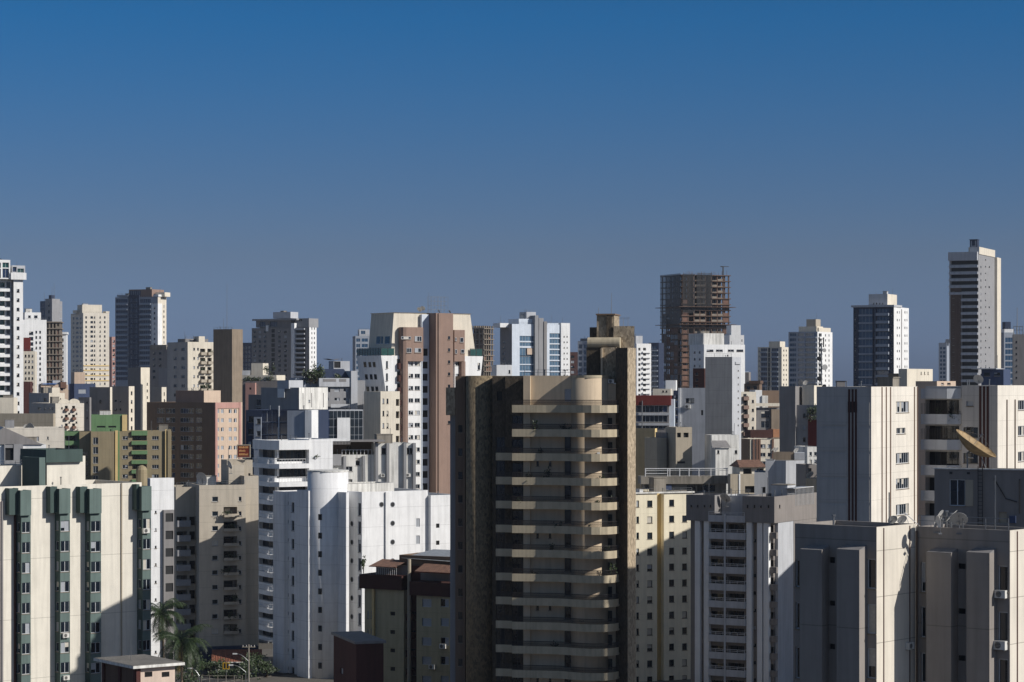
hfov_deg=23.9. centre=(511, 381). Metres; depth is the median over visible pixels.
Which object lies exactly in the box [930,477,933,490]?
window
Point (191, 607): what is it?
window
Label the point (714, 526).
window
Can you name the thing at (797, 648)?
window
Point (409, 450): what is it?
window
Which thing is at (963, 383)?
window
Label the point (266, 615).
window
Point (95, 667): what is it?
window
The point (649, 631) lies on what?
window
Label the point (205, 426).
apartment block
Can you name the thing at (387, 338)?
window
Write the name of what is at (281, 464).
apartment block
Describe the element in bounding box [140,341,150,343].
window
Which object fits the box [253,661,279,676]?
leafy tree
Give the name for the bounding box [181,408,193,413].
window
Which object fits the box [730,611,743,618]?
window
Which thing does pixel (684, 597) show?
window
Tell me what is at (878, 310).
window
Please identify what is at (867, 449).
apartment block
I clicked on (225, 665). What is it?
traffic sign
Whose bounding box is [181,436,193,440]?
window
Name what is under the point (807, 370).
window
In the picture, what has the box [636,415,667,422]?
window
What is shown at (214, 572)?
window
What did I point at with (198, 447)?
window
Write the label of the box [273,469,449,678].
apartment block
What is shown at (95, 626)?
window
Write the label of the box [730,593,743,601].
window
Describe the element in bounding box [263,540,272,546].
window
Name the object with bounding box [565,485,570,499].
window
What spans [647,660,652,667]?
window
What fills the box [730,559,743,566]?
window
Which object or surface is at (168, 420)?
window
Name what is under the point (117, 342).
window
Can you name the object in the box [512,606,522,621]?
window
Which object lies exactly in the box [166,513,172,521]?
window
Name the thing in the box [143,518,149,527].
window
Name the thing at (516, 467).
window
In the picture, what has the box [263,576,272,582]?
window
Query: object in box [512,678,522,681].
window
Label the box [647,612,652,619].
window
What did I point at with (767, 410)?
block
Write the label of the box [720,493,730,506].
satellite dish
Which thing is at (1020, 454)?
window
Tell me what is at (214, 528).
window
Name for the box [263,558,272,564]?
window
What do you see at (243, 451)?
roof sign
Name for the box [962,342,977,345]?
window
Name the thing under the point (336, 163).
sky
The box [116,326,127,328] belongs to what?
window
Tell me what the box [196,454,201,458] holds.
window
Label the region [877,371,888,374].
window
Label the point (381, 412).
apartment block
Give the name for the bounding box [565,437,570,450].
window
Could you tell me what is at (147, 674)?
window
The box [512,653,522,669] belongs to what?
window
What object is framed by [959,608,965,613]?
window
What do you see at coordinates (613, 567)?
potted plant
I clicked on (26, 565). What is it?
window
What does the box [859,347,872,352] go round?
window
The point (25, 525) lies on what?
window
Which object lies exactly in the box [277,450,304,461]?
window
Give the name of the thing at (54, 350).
apartment building
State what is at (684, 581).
window
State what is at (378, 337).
window
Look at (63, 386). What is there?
house
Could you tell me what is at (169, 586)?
window
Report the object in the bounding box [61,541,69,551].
window
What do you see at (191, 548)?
window
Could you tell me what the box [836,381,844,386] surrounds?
roof tank
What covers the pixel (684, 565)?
window
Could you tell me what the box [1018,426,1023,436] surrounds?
window
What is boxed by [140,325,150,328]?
window
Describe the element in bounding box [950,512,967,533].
satellite dish
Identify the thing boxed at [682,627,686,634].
window
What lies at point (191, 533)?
window
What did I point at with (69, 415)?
apartment block
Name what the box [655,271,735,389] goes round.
unfinished tower
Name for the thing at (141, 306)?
window
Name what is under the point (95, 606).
window
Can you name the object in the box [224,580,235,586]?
window
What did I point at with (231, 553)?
window
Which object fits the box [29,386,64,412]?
block
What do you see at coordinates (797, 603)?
window
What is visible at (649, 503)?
window
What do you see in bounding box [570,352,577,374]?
apartment tower
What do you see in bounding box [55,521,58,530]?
window
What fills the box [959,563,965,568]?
window
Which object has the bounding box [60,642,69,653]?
window
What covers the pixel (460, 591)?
window
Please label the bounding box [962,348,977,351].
window
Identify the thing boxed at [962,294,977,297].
window
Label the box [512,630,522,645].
window
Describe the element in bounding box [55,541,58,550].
window
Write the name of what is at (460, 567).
window
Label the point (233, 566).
window
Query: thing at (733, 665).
window
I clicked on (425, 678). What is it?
window
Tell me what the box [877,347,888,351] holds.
window
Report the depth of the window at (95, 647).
343.80 m
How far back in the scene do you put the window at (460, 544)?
323.28 m
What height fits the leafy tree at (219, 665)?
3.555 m
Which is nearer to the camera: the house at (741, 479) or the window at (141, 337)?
the house at (741, 479)
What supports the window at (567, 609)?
in the apartment tower at (522, 596)
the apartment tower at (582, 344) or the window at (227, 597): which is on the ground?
the apartment tower at (582, 344)
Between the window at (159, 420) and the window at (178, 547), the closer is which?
the window at (178, 547)
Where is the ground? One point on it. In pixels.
(263, 644)
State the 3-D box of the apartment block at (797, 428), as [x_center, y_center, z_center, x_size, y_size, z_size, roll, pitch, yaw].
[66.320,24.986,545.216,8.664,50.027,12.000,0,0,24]
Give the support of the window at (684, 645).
in the apartment block at (663, 588)
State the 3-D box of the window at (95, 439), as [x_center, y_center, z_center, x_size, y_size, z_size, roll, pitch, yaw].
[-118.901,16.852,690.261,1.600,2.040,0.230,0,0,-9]
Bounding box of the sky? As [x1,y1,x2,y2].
[0,0,1023,389]
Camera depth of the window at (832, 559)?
159.33 m
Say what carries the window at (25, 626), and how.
in the apartment block at (75, 554)
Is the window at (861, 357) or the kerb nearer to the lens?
the kerb
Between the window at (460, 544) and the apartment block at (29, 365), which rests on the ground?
the apartment block at (29, 365)
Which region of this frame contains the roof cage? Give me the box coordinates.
[427,296,447,312]
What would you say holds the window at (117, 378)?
in the apartment tower at (140, 321)
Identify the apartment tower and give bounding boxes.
[0,259,25,412]
[62,332,68,384]
[71,303,108,386]
[109,337,114,386]
[115,287,169,385]
[243,343,251,380]
[252,311,317,380]
[353,328,369,379]
[357,312,482,493]
[446,314,635,681]
[493,310,569,375]
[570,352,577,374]
[578,337,587,374]
[634,336,650,394]
[649,343,663,394]
[689,330,744,391]
[724,324,743,344]
[758,341,787,406]
[788,312,831,386]
[851,287,908,385]
[939,339,948,380]
[948,247,1000,385]
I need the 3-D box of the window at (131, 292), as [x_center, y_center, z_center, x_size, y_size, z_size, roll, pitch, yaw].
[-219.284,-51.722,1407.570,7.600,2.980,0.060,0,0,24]
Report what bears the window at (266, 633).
in the apartment block at (281, 464)
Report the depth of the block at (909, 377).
423.13 m
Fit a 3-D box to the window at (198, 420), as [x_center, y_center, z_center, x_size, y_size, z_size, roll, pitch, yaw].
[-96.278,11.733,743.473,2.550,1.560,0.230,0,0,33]
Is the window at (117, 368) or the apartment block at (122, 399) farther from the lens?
the window at (117, 368)
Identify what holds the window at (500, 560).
in the apartment tower at (522, 596)
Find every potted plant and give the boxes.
[543,466,551,476]
[609,563,617,573]
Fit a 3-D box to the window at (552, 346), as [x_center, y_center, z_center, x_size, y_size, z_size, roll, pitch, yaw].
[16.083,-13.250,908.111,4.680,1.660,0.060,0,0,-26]
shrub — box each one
[175,668,202,681]
[201,383,209,388]
[231,655,261,679]
[262,363,275,374]
[302,369,316,383]
[306,363,324,384]
[312,368,325,379]
[360,555,366,573]
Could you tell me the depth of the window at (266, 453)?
467.62 m
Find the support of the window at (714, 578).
in the apartment block at (742, 587)
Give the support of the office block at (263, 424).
on the ground
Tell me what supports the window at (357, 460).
in the apartment block at (374, 459)
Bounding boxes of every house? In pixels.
[0,426,45,463]
[38,380,67,399]
[69,369,95,399]
[94,654,184,681]
[211,649,261,673]
[331,631,385,681]
[728,460,764,493]
[796,464,816,491]
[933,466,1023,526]
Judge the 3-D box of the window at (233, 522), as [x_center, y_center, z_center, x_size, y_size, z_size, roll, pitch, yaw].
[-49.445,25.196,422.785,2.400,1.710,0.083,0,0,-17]
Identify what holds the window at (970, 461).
in the apartment block at (867, 449)
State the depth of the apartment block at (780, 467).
450.13 m
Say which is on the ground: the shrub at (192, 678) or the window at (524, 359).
the shrub at (192, 678)
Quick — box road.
[175,667,286,681]
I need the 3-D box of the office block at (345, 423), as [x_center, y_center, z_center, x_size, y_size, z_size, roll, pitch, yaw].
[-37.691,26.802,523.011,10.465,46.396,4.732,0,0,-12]
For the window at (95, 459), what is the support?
in the apartment block at (112, 446)
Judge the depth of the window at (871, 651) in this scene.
157.36 m
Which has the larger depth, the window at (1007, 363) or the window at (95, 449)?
the window at (1007, 363)
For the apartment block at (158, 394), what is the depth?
871.27 m
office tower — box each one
[40,295,61,321]
[1001,322,1014,384]
[1012,326,1023,384]
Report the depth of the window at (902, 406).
289.08 m
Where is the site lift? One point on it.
(664, 327)
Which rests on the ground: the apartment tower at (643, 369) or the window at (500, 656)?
the apartment tower at (643, 369)
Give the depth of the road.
408.42 m
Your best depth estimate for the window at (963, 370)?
1092.58 m
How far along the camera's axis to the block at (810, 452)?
485.36 m
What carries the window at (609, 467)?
in the apartment tower at (522, 596)
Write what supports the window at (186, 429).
in the apartment block at (205, 426)
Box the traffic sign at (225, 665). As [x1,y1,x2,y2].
[223,663,228,668]
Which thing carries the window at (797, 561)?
in the apartment block at (872, 599)
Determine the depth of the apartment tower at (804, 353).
1185.13 m
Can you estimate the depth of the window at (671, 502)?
405.39 m
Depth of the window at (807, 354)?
1182.23 m
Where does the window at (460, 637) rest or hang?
in the apartment tower at (522, 596)
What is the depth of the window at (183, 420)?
746.17 m
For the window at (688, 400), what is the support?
in the apartment block at (694, 414)
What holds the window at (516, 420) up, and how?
in the apartment tower at (522, 596)
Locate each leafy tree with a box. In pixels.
[175,649,209,676]
[194,658,230,676]
[207,670,234,677]
[212,667,241,677]
[241,652,268,675]
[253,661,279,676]
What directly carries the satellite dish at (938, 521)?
on the apartment block at (872, 599)
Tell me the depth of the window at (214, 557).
420.92 m
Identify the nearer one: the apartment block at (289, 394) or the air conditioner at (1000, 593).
the air conditioner at (1000, 593)
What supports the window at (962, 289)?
in the apartment tower at (974, 307)
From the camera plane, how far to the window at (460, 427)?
323.28 m
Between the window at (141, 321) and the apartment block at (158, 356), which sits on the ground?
the apartment block at (158, 356)
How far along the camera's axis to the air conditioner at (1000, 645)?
156.34 m
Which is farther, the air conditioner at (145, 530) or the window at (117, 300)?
the window at (117, 300)
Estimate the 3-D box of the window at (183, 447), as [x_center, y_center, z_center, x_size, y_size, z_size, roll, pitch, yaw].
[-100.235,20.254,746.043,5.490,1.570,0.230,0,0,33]
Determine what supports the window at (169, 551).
in the apartment block at (162, 550)
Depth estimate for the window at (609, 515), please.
313.11 m
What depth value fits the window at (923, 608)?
160.54 m
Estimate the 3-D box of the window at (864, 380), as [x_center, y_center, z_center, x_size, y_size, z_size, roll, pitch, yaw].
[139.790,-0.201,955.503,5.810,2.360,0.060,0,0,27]
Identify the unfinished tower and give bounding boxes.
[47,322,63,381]
[472,326,493,375]
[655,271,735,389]
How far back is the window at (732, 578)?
373.19 m
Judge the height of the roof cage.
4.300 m
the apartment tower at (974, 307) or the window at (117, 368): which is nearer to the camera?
the apartment tower at (974, 307)
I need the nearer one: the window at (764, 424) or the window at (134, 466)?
the window at (764, 424)
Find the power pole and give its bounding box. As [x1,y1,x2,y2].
[242,644,254,681]
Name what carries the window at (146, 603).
in the apartment block at (75, 554)
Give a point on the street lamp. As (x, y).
(248, 664)
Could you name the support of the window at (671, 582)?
in the apartment block at (663, 588)
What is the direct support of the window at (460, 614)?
in the apartment tower at (522, 596)
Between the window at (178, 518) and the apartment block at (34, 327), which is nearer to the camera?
the window at (178, 518)
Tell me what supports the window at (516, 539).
in the apartment tower at (522, 596)
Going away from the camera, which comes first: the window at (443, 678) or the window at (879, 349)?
the window at (443, 678)
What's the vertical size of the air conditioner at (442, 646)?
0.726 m
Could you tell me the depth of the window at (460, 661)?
323.28 m
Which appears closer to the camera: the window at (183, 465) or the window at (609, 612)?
the window at (609, 612)
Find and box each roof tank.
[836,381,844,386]
[969,239,978,246]
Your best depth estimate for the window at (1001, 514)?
201.37 m
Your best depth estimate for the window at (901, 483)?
288.73 m
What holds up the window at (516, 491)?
in the apartment tower at (522, 596)
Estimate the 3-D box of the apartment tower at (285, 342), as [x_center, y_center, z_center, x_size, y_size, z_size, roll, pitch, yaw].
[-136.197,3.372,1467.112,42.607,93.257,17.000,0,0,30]
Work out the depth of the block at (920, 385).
381.07 m
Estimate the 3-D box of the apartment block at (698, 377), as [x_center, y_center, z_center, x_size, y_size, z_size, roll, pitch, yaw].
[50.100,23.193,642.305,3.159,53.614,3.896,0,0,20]
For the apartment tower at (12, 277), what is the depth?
773.34 m
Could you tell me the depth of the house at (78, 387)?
881.53 m
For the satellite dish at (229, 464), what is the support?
attached to the apartment block at (207, 541)
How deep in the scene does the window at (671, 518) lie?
405.39 m
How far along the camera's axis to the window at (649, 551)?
403.71 m
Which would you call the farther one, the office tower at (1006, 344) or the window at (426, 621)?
the office tower at (1006, 344)
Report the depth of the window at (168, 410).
749.82 m
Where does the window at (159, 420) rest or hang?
in the apartment block at (205, 426)
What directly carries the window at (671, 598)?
in the apartment block at (663, 588)
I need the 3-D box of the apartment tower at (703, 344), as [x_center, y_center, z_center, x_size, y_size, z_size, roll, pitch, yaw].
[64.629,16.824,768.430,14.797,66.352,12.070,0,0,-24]
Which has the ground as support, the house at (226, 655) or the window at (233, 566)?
the house at (226, 655)
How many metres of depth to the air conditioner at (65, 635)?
340.11 m
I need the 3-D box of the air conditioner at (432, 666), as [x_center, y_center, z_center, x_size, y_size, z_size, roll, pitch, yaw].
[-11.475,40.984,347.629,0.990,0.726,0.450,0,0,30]
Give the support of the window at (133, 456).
in the apartment block at (112, 446)
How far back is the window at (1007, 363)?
1250.51 m
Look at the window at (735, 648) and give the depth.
373.19 m
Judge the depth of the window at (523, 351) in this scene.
902.47 m
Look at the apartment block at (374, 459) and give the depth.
475.24 m
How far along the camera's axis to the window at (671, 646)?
405.39 m
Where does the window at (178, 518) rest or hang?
in the apartment block at (207, 541)
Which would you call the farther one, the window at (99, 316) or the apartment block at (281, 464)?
the window at (99, 316)
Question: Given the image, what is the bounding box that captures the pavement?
[175,649,333,681]
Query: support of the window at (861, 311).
in the apartment tower at (880, 335)
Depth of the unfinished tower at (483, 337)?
1334.88 m
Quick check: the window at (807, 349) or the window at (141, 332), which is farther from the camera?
the window at (141, 332)
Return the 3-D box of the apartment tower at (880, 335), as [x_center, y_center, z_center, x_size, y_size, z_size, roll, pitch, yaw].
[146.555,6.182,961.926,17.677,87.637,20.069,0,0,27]
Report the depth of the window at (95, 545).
343.80 m
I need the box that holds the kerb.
[177,673,292,681]
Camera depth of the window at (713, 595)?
374.74 m
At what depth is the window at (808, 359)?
1181.94 m
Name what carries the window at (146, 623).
in the apartment block at (75, 554)
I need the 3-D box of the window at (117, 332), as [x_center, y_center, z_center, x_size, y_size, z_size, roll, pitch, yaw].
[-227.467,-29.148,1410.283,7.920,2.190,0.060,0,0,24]
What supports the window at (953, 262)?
in the apartment tower at (974, 307)
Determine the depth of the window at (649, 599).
403.71 m
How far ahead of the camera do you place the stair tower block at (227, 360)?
807.25 m
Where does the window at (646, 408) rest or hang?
in the office block at (659, 413)
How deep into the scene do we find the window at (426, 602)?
348.53 m
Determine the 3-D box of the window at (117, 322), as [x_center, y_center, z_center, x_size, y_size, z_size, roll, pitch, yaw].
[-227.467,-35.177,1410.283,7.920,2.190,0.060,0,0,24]
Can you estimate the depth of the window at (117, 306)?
1410.28 m
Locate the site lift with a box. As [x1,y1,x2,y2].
[663,315,665,388]
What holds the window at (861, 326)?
in the apartment tower at (880, 335)
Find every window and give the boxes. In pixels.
[3,263,8,267]
[3,269,8,277]
[5,448,12,459]
[21,522,29,533]
[21,542,29,553]
[21,562,30,573]
[21,603,30,614]
[21,623,29,634]
[22,582,30,593]
[22,643,29,654]
[22,663,30,674]
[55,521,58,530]
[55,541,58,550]
[55,602,58,611]
[55,622,58,631]
[55,662,58,672]
[60,561,68,572]
[60,581,68,592]
[60,622,69,633]
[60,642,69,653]
[60,662,68,673]
[61,520,69,531]
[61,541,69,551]
[61,601,69,612]
[65,436,77,440]
[65,445,77,448]
[91,521,100,531]
[91,541,99,552]
[91,561,99,572]
[91,582,100,592]
[91,602,100,613]
[91,622,100,633]
[91,642,99,653]
[91,662,100,673]
[93,437,97,444]
[93,447,97,453]
[93,457,97,463]
[93,466,97,472]
[99,316,104,384]
[116,299,127,302]
[116,305,127,307]
[116,310,127,312]
[116,321,127,323]
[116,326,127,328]
[116,331,127,333]
[116,336,127,338]
[116,341,127,343]
[116,346,127,348]
[116,351,127,354]
[116,357,127,359]
[116,362,127,364]
[116,367,127,369]
[116,372,127,374]
[116,377,127,379]
[130,290,140,295]
[132,436,146,439]
[132,445,146,449]
[132,455,146,458]
[132,464,146,468]
[140,299,150,302]
[140,305,150,307]
[140,310,150,312]
[140,315,150,317]
[140,320,150,323]
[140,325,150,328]
[140,331,150,333]
[140,336,150,338]
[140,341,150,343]
[140,346,149,348]
[140,351,149,354]
[140,356,149,359]
[140,362,149,364]
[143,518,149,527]
[143,539,150,549]
[143,559,150,569]
[143,579,150,590]
[143,599,149,610]
[143,620,150,630]
[143,640,150,650]
[145,672,151,676]
[153,305,164,344]
[157,408,164,413]
[157,418,164,422]
[162,672,168,676]
[166,408,174,413]
[166,418,174,422]
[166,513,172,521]
[166,531,172,538]
[166,548,172,556]
[166,566,172,573]
[166,583,172,591]
[177,517,185,520]
[177,531,185,534]
[177,546,185,549]
[177,561,185,564]
[177,575,185,579]
[177,590,185,593]
[180,418,193,422]
[180,427,193,431]
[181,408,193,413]
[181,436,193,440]
[181,445,193,449]
[181,454,193,458]
[181,463,193,468]
[181,472,193,477]
[189,517,193,524]
[189,531,193,539]
[189,546,193,553]
[189,561,193,568]
[189,575,193,582]
[189,590,193,597]
[189,605,193,612]
[189,619,193,626]
[196,408,201,413]
[196,418,201,422]
[196,436,201,440]
[196,445,201,449]
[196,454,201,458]
[196,463,201,467]
[212,497,217,501]
[212,511,218,516]
[212,526,217,531]
[212,541,217,545]
[212,555,218,560]
[212,570,217,575]
[212,585,217,589]
[212,599,218,604]
[212,614,217,619]
[212,629,217,633]
[224,507,235,513]
[224,521,235,527]
[224,536,235,542]
[224,551,235,557]
[224,565,235,571]
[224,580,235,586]
[224,595,235,601]
[224,609,235,615]
[224,624,235,630]
[248,416,253,422]
[256,399,260,405]
[262,411,276,421]
[262,423,276,434]
[262,436,276,439]
[263,449,278,458]
[263,468,278,476]
[263,486,274,493]
[263,504,272,511]
[263,522,272,529]
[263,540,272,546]
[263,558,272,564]
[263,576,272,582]
[263,594,272,600]
[263,613,272,618]
[263,631,272,636]
[270,321,276,325]
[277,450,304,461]
[279,468,304,477]
[279,486,304,490]
[280,411,286,421]
[280,423,286,433]
[334,361,339,367]
[355,458,359,465]
[376,336,380,343]
[381,448,385,454]
[385,336,389,343]
[407,448,412,454]
[415,336,421,341]
[415,348,421,352]
[422,599,430,606]
[422,656,430,664]
[423,618,430,625]
[423,637,430,645]
[423,676,430,681]
[441,599,448,606]
[441,618,448,625]
[441,637,448,645]
[441,656,448,664]
[441,676,448,681]
[458,425,462,431]
[458,448,462,456]
[458,472,462,479]
[458,495,462,502]
[458,519,462,526]
[458,542,462,549]
[458,565,462,572]
[458,589,462,596]
[458,612,462,619]
[458,635,462,642]
[458,659,462,666]
[496,437,504,452]
[496,461,504,476]
[496,484,504,500]
[496,508,504,524]
[496,532,504,548]
[496,556,504,572]
[496,580,504,596]
[496,604,504,619]
[496,628,504,643]
[496,652,504,667]
[496,676,504,681]
[497,391,501,399]
[511,416,522,431]
[512,439,522,452]
[512,463,522,476]
[512,487,522,500]
[512,511,522,524]
[512,534,522,548]
[512,558,522,573]
[512,582,522,597]
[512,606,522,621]
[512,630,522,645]
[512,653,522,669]
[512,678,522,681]
[520,336,532,340]
[520,342,532,345]
[520,348,532,355]
[520,355,532,363]
[520,365,532,370]
[520,372,532,375]
[550,333,559,337]
[550,339,559,342]
[550,344,559,348]
[550,350,559,353]
[550,356,559,359]
[550,361,559,365]
[550,367,559,370]
[550,373,559,375]
[564,461,570,475]
[564,510,570,523]
[564,534,570,547]
[564,558,570,571]
[564,582,570,595]
[564,606,570,619]
[564,631,570,643]
[564,655,570,667]
[565,389,570,400]
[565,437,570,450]
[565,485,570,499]
[608,466,611,476]
[608,514,611,523]
[608,538,611,545]
[608,587,611,596]
[608,611,611,620]
[608,635,611,644]
[608,659,611,668]
[636,405,667,412]
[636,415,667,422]
[636,426,666,428]
[647,500,652,507]
[647,516,652,523]
[647,532,652,539]
[647,548,652,555]
[647,564,652,571]
[647,580,652,587]
[647,596,652,603]
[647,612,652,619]
[647,628,652,635]
[647,644,652,651]
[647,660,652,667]
[669,500,674,506]
[669,516,674,522]
[669,532,674,538]
[669,548,674,554]
[669,564,674,570]
[669,580,674,586]
[669,596,674,602]
[669,612,674,618]
[669,628,674,634]
[669,644,674,650]
[669,659,674,666]
[682,515,687,522]
[682,531,687,538]
[682,547,687,554]
[682,563,687,570]
[682,579,687,586]
[682,595,687,602]
[682,611,687,618]
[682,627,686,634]
[682,643,686,650]
[682,659,686,666]
[686,398,693,402]
[687,485,695,492]
[697,485,714,492]
[712,524,726,531]
[712,541,726,549]
[712,559,726,566]
[712,576,726,583]
[712,593,726,600]
[712,611,726,617]
[712,628,726,634]
[712,645,726,651]
[712,663,726,669]
[730,524,743,531]
[730,541,743,549]
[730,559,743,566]
[730,576,743,583]
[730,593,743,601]
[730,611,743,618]
[730,628,743,635]
[730,645,743,652]
[730,663,743,670]
[743,469,750,473]
[745,486,753,492]
[761,411,768,417]
[761,421,768,427]
[794,560,799,587]
[794,602,799,629]
[794,647,799,679]
[806,333,815,335]
[806,338,815,340]
[806,343,815,345]
[806,348,815,350]
[806,353,815,356]
[806,358,815,361]
[806,364,815,366]
[806,369,815,371]
[806,374,815,376]
[830,557,834,562]
[859,309,872,314]
[859,316,872,321]
[859,324,872,329]
[859,332,872,337]
[859,340,872,345]
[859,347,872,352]
[859,355,872,360]
[859,363,872,368]
[859,371,872,375]
[859,378,872,383]
[866,559,876,589]
[866,604,876,634]
[866,648,876,679]
[877,309,888,312]
[877,316,888,320]
[877,324,888,327]
[877,332,888,335]
[877,340,888,343]
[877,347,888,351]
[877,355,888,358]
[877,363,888,366]
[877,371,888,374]
[896,401,908,412]
[896,428,904,434]
[896,452,908,464]
[896,478,908,489]
[896,503,908,515]
[919,562,925,593]
[919,607,925,638]
[922,653,924,681]
[930,400,958,413]
[930,426,958,439]
[930,452,958,464]
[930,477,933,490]
[930,503,933,514]
[948,479,965,506]
[952,260,977,264]
[952,267,977,270]
[952,274,977,277]
[952,281,977,284]
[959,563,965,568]
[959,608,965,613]
[959,655,965,660]
[961,288,977,291]
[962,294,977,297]
[962,301,977,304]
[962,308,977,311]
[962,315,977,318]
[962,321,977,324]
[962,328,977,331]
[962,335,977,338]
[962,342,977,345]
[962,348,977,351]
[962,355,977,358]
[962,362,977,365]
[962,369,977,372]
[962,375,974,378]
[962,382,977,384]
[963,453,978,463]
[964,427,977,437]
[966,401,973,406]
[999,512,1006,523]
[999,566,1008,592]
[999,612,1008,643]
[999,659,1007,681]
[1005,361,1011,365]
[1018,400,1023,410]
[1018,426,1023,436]
[1018,451,1023,461]
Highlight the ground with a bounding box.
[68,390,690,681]
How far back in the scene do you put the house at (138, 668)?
287.55 m
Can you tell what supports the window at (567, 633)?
in the apartment tower at (522, 596)
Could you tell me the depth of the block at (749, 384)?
720.94 m
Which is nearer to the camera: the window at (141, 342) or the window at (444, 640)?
the window at (444, 640)
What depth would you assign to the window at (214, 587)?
420.92 m
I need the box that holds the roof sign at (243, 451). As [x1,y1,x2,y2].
[237,445,250,458]
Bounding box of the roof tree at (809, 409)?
[805,404,816,420]
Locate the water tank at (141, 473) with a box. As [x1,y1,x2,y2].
[136,465,146,485]
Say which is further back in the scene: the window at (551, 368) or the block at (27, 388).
the window at (551, 368)
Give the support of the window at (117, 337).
in the apartment tower at (140, 321)
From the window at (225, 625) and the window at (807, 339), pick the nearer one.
the window at (225, 625)
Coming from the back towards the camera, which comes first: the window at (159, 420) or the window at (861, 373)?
the window at (861, 373)
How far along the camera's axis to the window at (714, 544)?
374.74 m
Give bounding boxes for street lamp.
[233,653,248,681]
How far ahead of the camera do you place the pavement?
407.13 m
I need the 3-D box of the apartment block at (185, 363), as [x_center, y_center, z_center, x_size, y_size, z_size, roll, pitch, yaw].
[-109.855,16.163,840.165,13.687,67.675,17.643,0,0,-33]
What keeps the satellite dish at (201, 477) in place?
attached to the apartment block at (207, 541)
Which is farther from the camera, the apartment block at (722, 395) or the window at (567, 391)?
the apartment block at (722, 395)
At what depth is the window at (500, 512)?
318.89 m
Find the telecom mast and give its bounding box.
[817,337,827,386]
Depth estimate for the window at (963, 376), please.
1093.11 m
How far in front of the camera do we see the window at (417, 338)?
589.83 m
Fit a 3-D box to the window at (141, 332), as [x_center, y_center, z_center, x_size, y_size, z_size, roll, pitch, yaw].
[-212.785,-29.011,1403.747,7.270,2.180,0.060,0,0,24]
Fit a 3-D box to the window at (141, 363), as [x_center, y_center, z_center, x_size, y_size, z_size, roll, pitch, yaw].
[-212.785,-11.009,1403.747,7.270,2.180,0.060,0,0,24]
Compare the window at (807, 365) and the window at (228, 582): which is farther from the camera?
the window at (807, 365)
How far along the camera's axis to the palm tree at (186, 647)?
383.37 m
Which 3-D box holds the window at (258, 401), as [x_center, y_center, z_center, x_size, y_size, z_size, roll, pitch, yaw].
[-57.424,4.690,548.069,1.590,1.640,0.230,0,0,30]
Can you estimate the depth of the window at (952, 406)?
295.58 m
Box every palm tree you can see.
[151,598,185,657]
[151,624,211,681]
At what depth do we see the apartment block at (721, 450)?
501.41 m
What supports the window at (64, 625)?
in the apartment block at (75, 554)
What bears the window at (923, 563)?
in the apartment block at (872, 599)
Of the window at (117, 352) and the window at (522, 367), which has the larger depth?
the window at (117, 352)
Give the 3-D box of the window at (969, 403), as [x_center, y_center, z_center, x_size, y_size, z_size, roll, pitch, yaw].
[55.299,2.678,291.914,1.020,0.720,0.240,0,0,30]
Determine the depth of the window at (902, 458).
288.76 m
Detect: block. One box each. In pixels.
[0,395,17,412]
[0,413,54,426]
[0,445,151,681]
[23,309,46,392]
[23,338,36,392]
[23,382,32,412]
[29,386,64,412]
[31,397,83,430]
[64,410,170,481]
[79,397,90,430]
[90,387,111,414]
[112,386,133,429]
[128,367,149,429]
[147,383,241,484]
[147,478,173,659]
[150,345,166,401]
[151,387,165,401]
[159,368,166,401]
[167,331,212,401]
[174,448,258,670]
[213,327,242,401]
[242,363,284,458]
[246,405,332,475]
[248,380,327,409]
[252,427,332,643]
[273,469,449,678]
[290,358,364,439]
[312,399,362,439]
[324,434,415,488]
[359,549,449,681]
[364,387,399,441]
[492,362,511,375]
[636,390,677,432]
[636,428,656,488]
[636,475,694,681]
[638,468,727,493]
[645,420,691,475]
[653,380,676,394]
[678,388,704,474]
[686,477,816,681]
[693,368,704,387]
[705,353,740,459]
[705,423,738,493]
[741,392,755,437]
[741,429,779,463]
[744,372,762,391]
[749,387,779,438]
[754,452,804,493]
[780,382,821,451]
[794,446,816,464]
[794,475,1023,681]
[806,477,816,521]
[817,377,1023,525]
[888,369,932,385]
[916,381,955,525]
[971,355,1009,384]
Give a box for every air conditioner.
[62,633,68,637]
[62,675,69,680]
[142,528,149,533]
[429,664,435,669]
[439,644,446,648]
[905,642,913,649]
[993,640,1007,650]
[994,590,1006,598]
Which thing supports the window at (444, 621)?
in the apartment block at (407, 607)
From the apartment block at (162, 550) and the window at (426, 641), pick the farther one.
the apartment block at (162, 550)
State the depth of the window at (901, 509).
288.73 m
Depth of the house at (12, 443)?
441.37 m
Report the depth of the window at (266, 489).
468.08 m
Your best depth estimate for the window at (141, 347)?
1403.76 m
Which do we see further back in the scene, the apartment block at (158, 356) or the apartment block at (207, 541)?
the apartment block at (158, 356)
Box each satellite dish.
[196,472,206,484]
[227,460,232,473]
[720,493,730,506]
[806,471,813,477]
[888,516,896,523]
[897,516,906,523]
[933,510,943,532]
[935,516,941,533]
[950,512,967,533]
[956,429,995,467]
[973,375,982,383]
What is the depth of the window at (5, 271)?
771.45 m
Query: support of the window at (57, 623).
in the apartment block at (75, 554)
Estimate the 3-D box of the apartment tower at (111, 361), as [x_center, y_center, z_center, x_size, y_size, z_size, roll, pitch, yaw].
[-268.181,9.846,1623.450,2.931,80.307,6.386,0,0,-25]
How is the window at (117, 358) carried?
in the apartment tower at (140, 321)
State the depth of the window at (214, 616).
420.92 m

